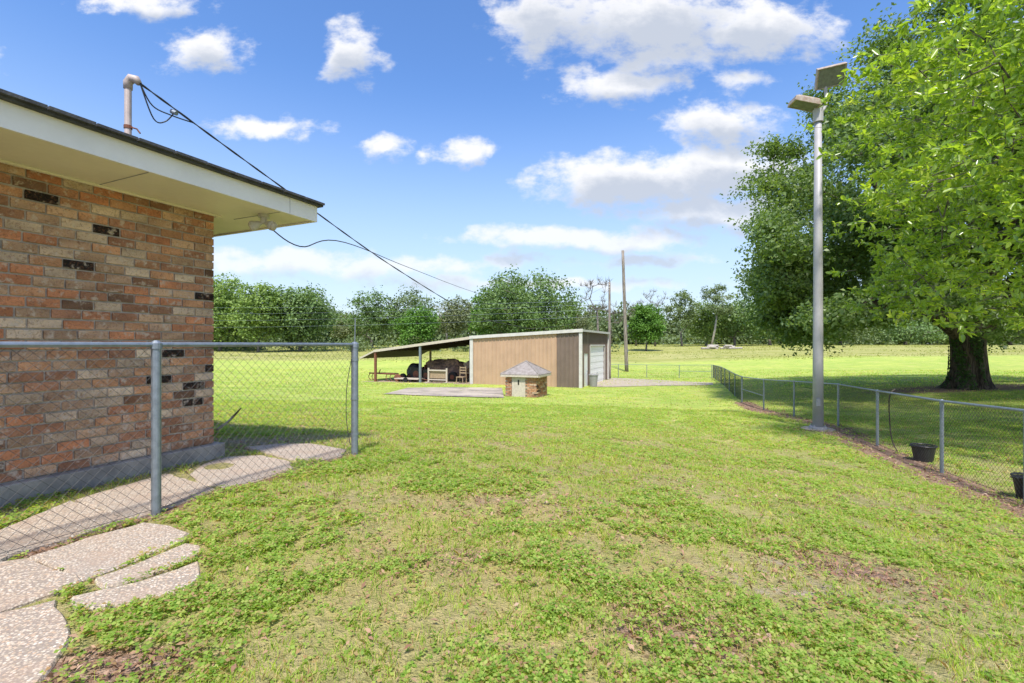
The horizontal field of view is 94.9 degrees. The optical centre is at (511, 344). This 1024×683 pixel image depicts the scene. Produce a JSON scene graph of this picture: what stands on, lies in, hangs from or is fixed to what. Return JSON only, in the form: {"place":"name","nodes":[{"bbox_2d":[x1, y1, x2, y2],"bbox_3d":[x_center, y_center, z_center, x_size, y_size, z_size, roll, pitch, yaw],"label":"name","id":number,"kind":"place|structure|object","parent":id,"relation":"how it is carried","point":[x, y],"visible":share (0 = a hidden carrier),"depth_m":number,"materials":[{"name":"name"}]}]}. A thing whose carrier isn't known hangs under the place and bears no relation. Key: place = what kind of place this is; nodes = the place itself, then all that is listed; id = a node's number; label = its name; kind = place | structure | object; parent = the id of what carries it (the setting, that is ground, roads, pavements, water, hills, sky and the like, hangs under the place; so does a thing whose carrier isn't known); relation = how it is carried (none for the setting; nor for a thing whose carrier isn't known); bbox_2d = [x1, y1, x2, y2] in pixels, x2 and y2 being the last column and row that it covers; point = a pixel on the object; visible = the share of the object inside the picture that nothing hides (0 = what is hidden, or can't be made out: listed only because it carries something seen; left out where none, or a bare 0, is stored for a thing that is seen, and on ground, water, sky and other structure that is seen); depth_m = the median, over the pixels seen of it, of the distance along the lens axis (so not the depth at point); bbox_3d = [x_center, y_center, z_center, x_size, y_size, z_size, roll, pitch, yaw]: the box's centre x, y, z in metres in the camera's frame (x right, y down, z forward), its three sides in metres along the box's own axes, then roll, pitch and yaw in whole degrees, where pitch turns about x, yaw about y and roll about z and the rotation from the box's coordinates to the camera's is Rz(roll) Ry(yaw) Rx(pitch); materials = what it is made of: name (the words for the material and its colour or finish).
{"place":"outdoors","nodes":[
{"label":"outdoors","id":0,"kind":"place"},
{"bbox_2d":[368,369,400,380],"bbox_3d":[-10.463,2.531,39.299,3.287,0.967,0.826,0,0,24],"label":"old plough","id":1,"kind":"object","parent":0,"point":[397,375],"visible":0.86,"depth_m":38.82,"materials":[{"name":"metal"}]},
{"bbox_2d":[0,344,1023,682],"bbox_3d":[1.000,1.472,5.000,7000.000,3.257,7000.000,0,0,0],"label":"ground","id":2,"kind":"structure","parent":0,"point":[660,360],"depth_m":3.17,"materials":[{"name":"green plant"}]},
{"bbox_2d":[0,600,70,682],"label":"paving slab","id":3,"kind":"structure","parent":2,"relation":"on","point":[33,638],"depth_m":1.87,"materials":[{"name":"beige concrete"}]},
{"bbox_2d":[0,558,81,612],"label":"paving slab","id":4,"kind":"structure","parent":2,"relation":"on","point":[25,581],"depth_m":2.33,"materials":[{"name":"beige concrete"}]},
{"bbox_2d":[0,501,125,561],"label":"paving slab","id":5,"kind":"structure","parent":2,"relation":"on","point":[41,524],"depth_m":3.03,"materials":[{"name":"grey concrete"}]},
{"bbox_2d":[29,522,188,581],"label":"paving slab","id":6,"kind":"structure","parent":2,"relation":"on","point":[83,560],"depth_m":2.71,"materials":[{"name":"beige concrete"}]},
{"bbox_2d":[70,561,200,610],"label":"paving slab","id":7,"kind":"structure","parent":2,"relation":"on","point":[160,584],"depth_m":2.27,"materials":[{"name":"beige concrete"}]},
{"bbox_2d":[75,474,214,520],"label":"paving slab","id":8,"kind":"structure","parent":2,"relation":"on","point":[106,500],"depth_m":3.66,"materials":[{"name":"grey concrete"}]},
{"bbox_2d":[94,543,201,589],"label":"paving slab","id":9,"kind":"structure","parent":2,"relation":"on","point":[114,579],"depth_m":2.49,"materials":[{"name":"beige concrete"}]},
{"bbox_2d":[0,88,324,509],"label":"brick house","id":10,"kind":"structure","parent":2,"relation":"on","point":[107,234],"depth_m":3.98,"materials":[{"name":"brick"}]},
{"bbox_2d":[123,74,141,134],"bbox_3d":[-3.470,-1.981,4.252,0.185,0.922,0.178,0,0,-42],"label":"service mast","id":11,"kind":"object","parent":10,"relation":"on","point":[129,80],"visible":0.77,"depth_m":4.23,"materials":[{"name":"metal"}]},
{"bbox_2d":[140,83,608,328],"bbox_3d":[2.543,-2.682,22.419,0.120,4.256,38.220,0,0,18],"label":"service drop cable","id":12,"kind":"object","parent":11,"relation":"attached to","point":[174,112],"visible":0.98,"depth_m":5.01,"materials":[{"name":"rubber"}]},
{"bbox_2d":[248,213,276,230],"bbox_3d":[-2.612,-1.281,4.935,0.291,0.178,0.134,0,0,0],"label":"twin floodlight","id":13,"kind":"object","parent":10,"relation":"attached to","point":[256,225],"visible":1,"depth_m":4.90,"materials":[{"name":"metal"}]},
{"bbox_2d":[0,318,358,553],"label":"chain link fence","id":14,"kind":"object","parent":2,"relation":"on","point":[155,346],"visible":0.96,"depth_m":3.31,"materials":[{"name":"metal"}]},
{"bbox_2d":[216,408,240,430],"bbox_3d":[-4.130,1.075,6.880,0.184,0.246,0.704,0,0,-13],"label":"fallen branch","id":15,"kind":"object","parent":2,"relation":"on","point":[225,423],"visible":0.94,"depth_m":6.99,"materials":[{"name":"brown wood"}]},
{"bbox_2d":[212,272,252,350],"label":"broadleaf tree","id":16,"kind":"object","parent":2,"relation":"on","point":[223,298],"visible":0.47,"depth_m":89.70,"materials":[{"name":"green plant"}]},
{"bbox_2d":[190,455,292,487],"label":"paving slab","id":17,"kind":"structure","parent":2,"relation":"on","point":[226,471],"depth_m":4.42,"materials":[{"name":"grey concrete"}]},
{"bbox_2d":[225,280,288,352],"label":"broadleaf tree","id":18,"kind":"object","parent":2,"relation":"on","point":[255,303],"visible":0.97,"depth_m":86.31,"materials":[{"name":"green plant"}]},
{"bbox_2d":[244,443,345,460],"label":"paving slab","id":19,"kind":"structure","parent":2,"relation":"on","point":[315,454],"depth_m":5.17,"materials":[{"name":"grey concrete"}]},
{"bbox_2d":[264,282,340,350],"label":"broadleaf tree","id":20,"kind":"object","parent":2,"relation":"on","point":[306,301],"visible":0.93,"depth_m":91.77,"materials":[{"name":"green plant"}]},
{"bbox_2d":[330,311,365,341],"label":"broadleaf tree","id":21,"kind":"object","parent":2,"relation":"on","point":[342,330],"visible":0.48,"depth_m":127.90,"materials":[{"name":"green plant"}]},
{"bbox_2d":[335,285,405,347],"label":"broadleaf tree","id":22,"kind":"object","parent":2,"relation":"on","point":[369,316],"visible":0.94,"depth_m":110.97,"materials":[{"name":"green plant"}]},
{"bbox_2d":[394,377,425,381],"bbox_3d":[-7.916,2.812,37.665,3.102,0.400,1.220,0,0,24],"label":"flat trailer","id":23,"kind":"object","parent":2,"relation":"on","point":[404,379],"visible":0.81,"depth_m":37.40,"materials":[{"name":"paint"}]},
{"bbox_2d":[382,283,438,335],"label":"broadleaf tree","id":24,"kind":"object","parent":2,"relation":"on","point":[403,300],"visible":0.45,"depth_m":116.43,"materials":[{"name":"green plant"}]},
{"bbox_2d":[400,363,426,380],"bbox_3d":[-8.160,2.247,39.571,2.330,1.530,1.480,0,0,24],"label":"old tractor","id":25,"kind":"object","parent":2,"relation":"on","point":[413,370],"visible":0.56,"depth_m":39.15,"materials":[{"name":"black metal"}]},
{"bbox_2d":[388,302,443,345],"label":"broadleaf tree","id":26,"kind":"object","parent":2,"relation":"on","point":[422,329],"visible":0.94,"depth_m":96.23,"materials":[{"name":"green plant"}]},
{"bbox_2d":[212,335,622,351],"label":"undergrowth","id":27,"kind":"object","parent":2,"relation":"on","point":[363,345],"visible":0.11,"depth_m":95.41,"materials":[{"name":"green plant"}]},
{"bbox_2d":[425,368,450,382],"bbox_3d":[-5.739,2.412,36.279,1.820,1.200,0.800,0,0,24],"label":"wooden rack","id":28,"kind":"object","parent":2,"relation":"on","point":[443,374],"visible":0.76,"depth_m":36.30,"materials":[{"name":"paint"}]},
{"bbox_2d":[435,306,449,339],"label":"dead tree","id":29,"kind":"object","parent":2,"relation":"on","point":[446,324],"visible":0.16,"depth_m":115.39,"materials":[{"name":"grey wood"}]},
{"bbox_2d":[384,387,503,396],"bbox_3d":[-3.509,2.664,27.014,6.229,0.284,7.605,0,0,0],"label":"concrete pad","id":30,"kind":"object","parent":2,"relation":"on","point":[470,391],"visible":1,"depth_m":26.54,"materials":[{"name":"grey concrete"}]},
{"bbox_2d":[422,359,469,381],"bbox_3d":[-5.119,2.068,39.128,4.422,1.889,2.789,0,0,24],"label":"covered machine","id":31,"kind":"object","parent":2,"relation":"on","point":[453,367],"visible":0.64,"depth_m":38.26,"materials":[{"name":"black plastic"}]},
{"bbox_2d":[433,294,474,337],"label":"broadleaf tree","id":32,"kind":"object","parent":2,"relation":"on","point":[459,320],"visible":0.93,"depth_m":108.39,"materials":[{"name":"green plant"}]},
{"bbox_2d":[456,366,466,382],"bbox_3d":[-3.852,2.338,35.728,0.644,1.354,0.614,0,0,24],"label":"wooden chair","id":33,"kind":"object","parent":2,"relation":"on","point":[462,377],"visible":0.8,"depth_m":35.85,"materials":[{"name":"brown wood"}]},
{"bbox_2d":[463,360,469,381],"bbox_3d":[-2.797,2.074,38.374,1.749,1.927,4.095,0,0,22],"label":"boat on stand","id":34,"kind":"object","parent":2,"relation":"on","point":[467,364],"visible":0.12,"depth_m":36.68,"materials":[{"name":"wood"}]},
{"bbox_2d":[467,292,500,334],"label":"broadleaf tree","id":35,"kind":"object","parent":2,"relation":"on","point":[482,332],"visible":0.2,"depth_m":89.21,"materials":[{"name":"green plant"}]},
{"bbox_2d":[360,329,609,387],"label":"metal barn","id":36,"kind":"structure","parent":2,"relation":"on","point":[572,358],"depth_m":33.62,"materials":[{"name":"beige metal"}]},
{"bbox_2d":[584,353,587,386],"bbox_3d":[5.134,1.770,32.736,0.115,2.300,1.060,0,0,24],"label":"door","id":37,"kind":"structure","parent":36,"relation":"in","point":[585,355],"depth_m":32.96,"materials":[{"name":"paint"}]},
{"bbox_2d":[591,346,603,381],"bbox_3d":[6.481,1.549,35.967,0.042,2.845,4.700,0,0,24],"label":"roll up door","id":38,"kind":"structure","parent":36,"relation":"in","point":[597,359],"depth_m":36.42,"materials":[{"name":"paint"}]},
{"bbox_2d":[0,399,1023,682],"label":"clover","id":39,"kind":"object","parent":2,"relation":"on","point":[854,659],"visible":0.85,"depth_m":2.87,"materials":[{"name":"green plant"}]},
{"bbox_2d":[6,393,1023,682],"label":"dead leaves","id":40,"kind":"object","parent":2,"relation":"on","point":[732,635],"visible":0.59,"depth_m":2.73,"materials":[{"name":"green plant"}]},
{"bbox_2d":[500,360,550,397],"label":"brick well house","id":41,"kind":"structure","parent":2,"relation":"on","point":[526,378],"depth_m":24.25,"materials":[{"name":"brick"}]},
{"bbox_2d":[512,377,525,396],"bbox_3d":[0.341,2.143,24.211,0.740,1.100,0.067,0,0,21],"label":"door","id":42,"kind":"structure","parent":41,"relation":"in","point":[518,383],"depth_m":24.18,"materials":[{"name":"paint"}]},
{"bbox_2d":[470,264,585,334],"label":"broadleaf tree","id":43,"kind":"object","parent":2,"relation":"on","point":[515,298],"visible":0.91,"depth_m":79.81,"materials":[{"name":"green plant"}]},
{"bbox_2d":[552,302,595,329],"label":"broadleaf tree","id":44,"kind":"object","parent":2,"relation":"on","point":[580,324],"visible":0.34,"depth_m":102.38,"materials":[{"name":"green plant"}]},
{"bbox_2d":[589,374,597,386],"bbox_3d":[5.630,2.469,32.500,0.680,0.920,0.680,0,0,0],"label":"trash can","id":45,"kind":"object","parent":2,"relation":"on","point":[593,378],"visible":0.92,"depth_m":32.26,"materials":[{"name":"grey plastic"}]},
{"bbox_2d":[578,276,611,330],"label":"dead tree","id":46,"kind":"object","parent":2,"relation":"on","point":[591,283],"visible":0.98,"depth_m":95.79,"materials":[{"name":"grey plant"}]},
{"bbox_2d":[584,313,619,342],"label":"broadleaf tree","id":47,"kind":"object","parent":2,"relation":"on","point":[603,326],"visible":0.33,"depth_m":119.82,"materials":[{"name":"green plant"}]},
{"bbox_2d":[608,282,610,378],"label":"utility pole","id":48,"kind":"object","parent":2,"relation":"on","point":[609,307],"visible":0.82,"depth_m":40.51,"materials":[{"name":"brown wood"}]},
{"bbox_2d":[214,316,599,327],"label":"power line","id":49,"kind":"object","parent":48,"relation":"attached to","point":[444,322],"visible":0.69,"depth_m":44.74,"materials":[{"name":"metal"}]},
{"bbox_2d":[238,309,600,320],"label":"power line","id":50,"kind":"object","parent":48,"relation":"attached to","point":[419,316],"visible":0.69,"depth_m":45.47,"materials":[{"name":"metal"}]},
{"bbox_2d":[274,231,580,312],"bbox_3d":[1.521,-3.163,23.199,2.958,4.087,37.327,0,0,17],"label":"telephone wire","id":51,"kind":"object","parent":48,"relation":"attached to","point":[376,254],"visible":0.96,"depth_m":6.93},
{"bbox_2d":[265,304,599,313],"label":"power line","id":52,"kind":"object","parent":48,"relation":"attached to","point":[424,310],"visible":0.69,"depth_m":45.32,"materials":[{"name":"metal"}]},
{"bbox_2d":[268,300,597,307],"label":"power line","id":53,"kind":"object","parent":48,"relation":"attached to","point":[418,305],"visible":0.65,"depth_m":45.48,"materials":[{"name":"metal"}]},
{"bbox_2d":[599,301,622,342],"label":"dead tree","id":54,"kind":"object","parent":2,"relation":"on","point":[613,313],"visible":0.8,"depth_m":119.66,"materials":[{"name":"grey wood"}]},
{"bbox_2d":[214,344,1023,362],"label":"pasture tussocks","id":55,"kind":"object","parent":2,"relation":"on","point":[748,346],"visible":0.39,"depth_m":87.12,"materials":[{"name":"green plant"}]},
{"bbox_2d":[215,301,1023,344],"bbox_3d":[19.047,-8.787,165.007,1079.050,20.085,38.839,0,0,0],"label":"woodland","id":56,"kind":"object","parent":2,"relation":"on","point":[672,336],"visible":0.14,"depth_m":151.46,"materials":[{"name":"green plant"}]},
{"bbox_2d":[621,250,628,371],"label":"utility pole","id":57,"kind":"object","parent":2,"relation":"on","point":[625,320],"visible":0.94,"depth_m":52.85,"materials":[{"name":"brown wood"}]},
{"bbox_2d":[622,299,643,345],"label":"dead tree","id":58,"kind":"object","parent":2,"relation":"on","point":[632,309],"visible":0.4,"depth_m":124.12,"materials":[{"name":"grey wood"}]},
{"bbox_2d":[627,302,669,350],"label":"pasture tree","id":59,"kind":"object","parent":2,"relation":"on","point":[644,321],"visible":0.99,"depth_m":93.47,"materials":[{"name":"green plant"}]},
{"bbox_2d":[643,288,667,346],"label":"dead tree","id":60,"kind":"object","parent":2,"relation":"on","point":[657,304],"visible":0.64,"depth_m":117.72,"materials":[{"name":"grey plant"}]},
{"bbox_2d":[611,364,711,377],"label":"chain link fence","id":61,"kind":"object","parent":2,"relation":"on","point":[661,370],"visible":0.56,"depth_m":43.06,"materials":[{"name":"metal"}]},
{"bbox_2d":[660,289,701,345],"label":"broadleaf tree","id":62,"kind":"object","parent":2,"relation":"on","point":[688,317],"visible":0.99,"depth_m":116.75,"materials":[{"name":"green plant"}]},
{"bbox_2d":[680,300,732,345],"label":"broadleaf tree","id":63,"kind":"object","parent":2,"relation":"on","point":[699,332],"visible":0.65,"depth_m":122.23,"materials":[{"name":"green plant"}]},
{"bbox_2d":[700,282,735,344],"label":"broadleaf tree","id":64,"kind":"object","parent":2,"relation":"on","point":[729,308],"visible":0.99,"depth_m":115.10,"materials":[{"name":"green plant"}]},
{"bbox_2d":[701,345,742,348],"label":"log pile","id":65,"kind":"object","parent":2,"relation":"on","point":[723,347],"visible":0.92,"depth_m":99.49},
{"bbox_2d":[702,293,765,345],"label":"broadleaf tree","id":66,"kind":"object","parent":2,"relation":"on","point":[735,330],"visible":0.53,"depth_m":119.81,"materials":[{"name":"green plant"}]},
{"bbox_2d":[738,306,784,344],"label":"broadleaf tree","id":67,"kind":"object","parent":2,"relation":"on","point":[762,335],"visible":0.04,"depth_m":125.69,"materials":[{"name":"green plant"}]},
{"bbox_2d":[787,62,846,431],"bbox_3d":[8.224,-2.469,12.707,1.361,9.937,0.790,0,0,9],"label":"light pole","id":68,"kind":"object","parent":2,"relation":"on","point":[826,77],"visible":0.84,"depth_m":12.61,"materials":[{"name":"metal"}]},
{"bbox_2d":[824,316,890,343],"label":"broadleaf tree","id":69,"kind":"object","parent":2,"relation":"on","point":[856,332],"visible":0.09,"depth_m":125.62,"materials":[{"name":"green plant"}]},
{"bbox_2d":[713,365,1023,503],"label":"chain link fence","id":70,"kind":"object","parent":2,"relation":"on","point":[877,391],"visible":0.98,"depth_m":9.30,"materials":[{"name":"metal"}]},
{"bbox_2d":[888,389,897,452],"bbox_3d":[7.816,1.567,9.623,0.161,1.305,0.151,0,0,0],"label":"bent rod","id":71,"kind":"object","parent":70,"relation":"attached to","point":[889,417],"visible":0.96,"depth_m":9.65,"materials":[{"name":"grey metal"}]},
{"bbox_2d":[720,0,1023,389],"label":"oak tree","id":72,"kind":"object","parent":2,"relation":"on","point":[779,279],"visible":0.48,"depth_m":20.84,"materials":[{"name":"green plant"}]},
{"bbox_2d":[864,316,948,344],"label":"broadleaf tree","id":73,"kind":"object","parent":2,"relation":"on","point":[916,332],"visible":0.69,"depth_m":128.08,"materials":[{"name":"green plant"}]},
{"bbox_2d":[801,0,1023,342],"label":"broadleaf tree","id":74,"kind":"object","parent":2,"relation":"on","point":[946,188],"visible":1,"depth_m":9.64,"materials":[{"name":"green plant"}]},
{"bbox_2d":[908,443,938,462],"bbox_3d":[7.660,2.014,8.750,0.411,0.297,0.395,0,0,43],"label":"planter pot","id":75,"kind":"object","parent":2,"relation":"on","point":[933,447],"visible":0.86,"depth_m":8.65,"materials":[{"name":"black plastic"}]},
{"bbox_2d":[927,327,1018,344],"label":"broadleaf tree","id":76,"kind":"object","parent":2,"relation":"on","point":[946,339],"visible":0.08,"depth_m":134.01,"materials":[{"name":"green plant"}]},
{"bbox_2d":[987,325,1023,344],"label":"broadleaf tree","id":77,"kind":"object","parent":2,"relation":"on","point":[1016,339],"visible":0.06,"depth_m":128.29,"materials":[{"name":"green plant"}]},
{"bbox_2d":[1010,472,1022,498],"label":"planter pot","id":78,"kind":"object","parent":2,"relation":"on","point":[1020,484],"visible":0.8,"depth_m":6.33,"materials":[{"name":"black plastic"}]},
{"bbox_2d":[0,0,1023,343],"label":"sky","id":79,"kind":"structure","parent":0,"point":[459,143],"materials":[{"name":"blue"}]},
{"bbox_2d":[592,378,712,386],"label":"gravel driveway","id":80,"kind":"structure","parent":0,"point":[622,383],"depth_m":34.81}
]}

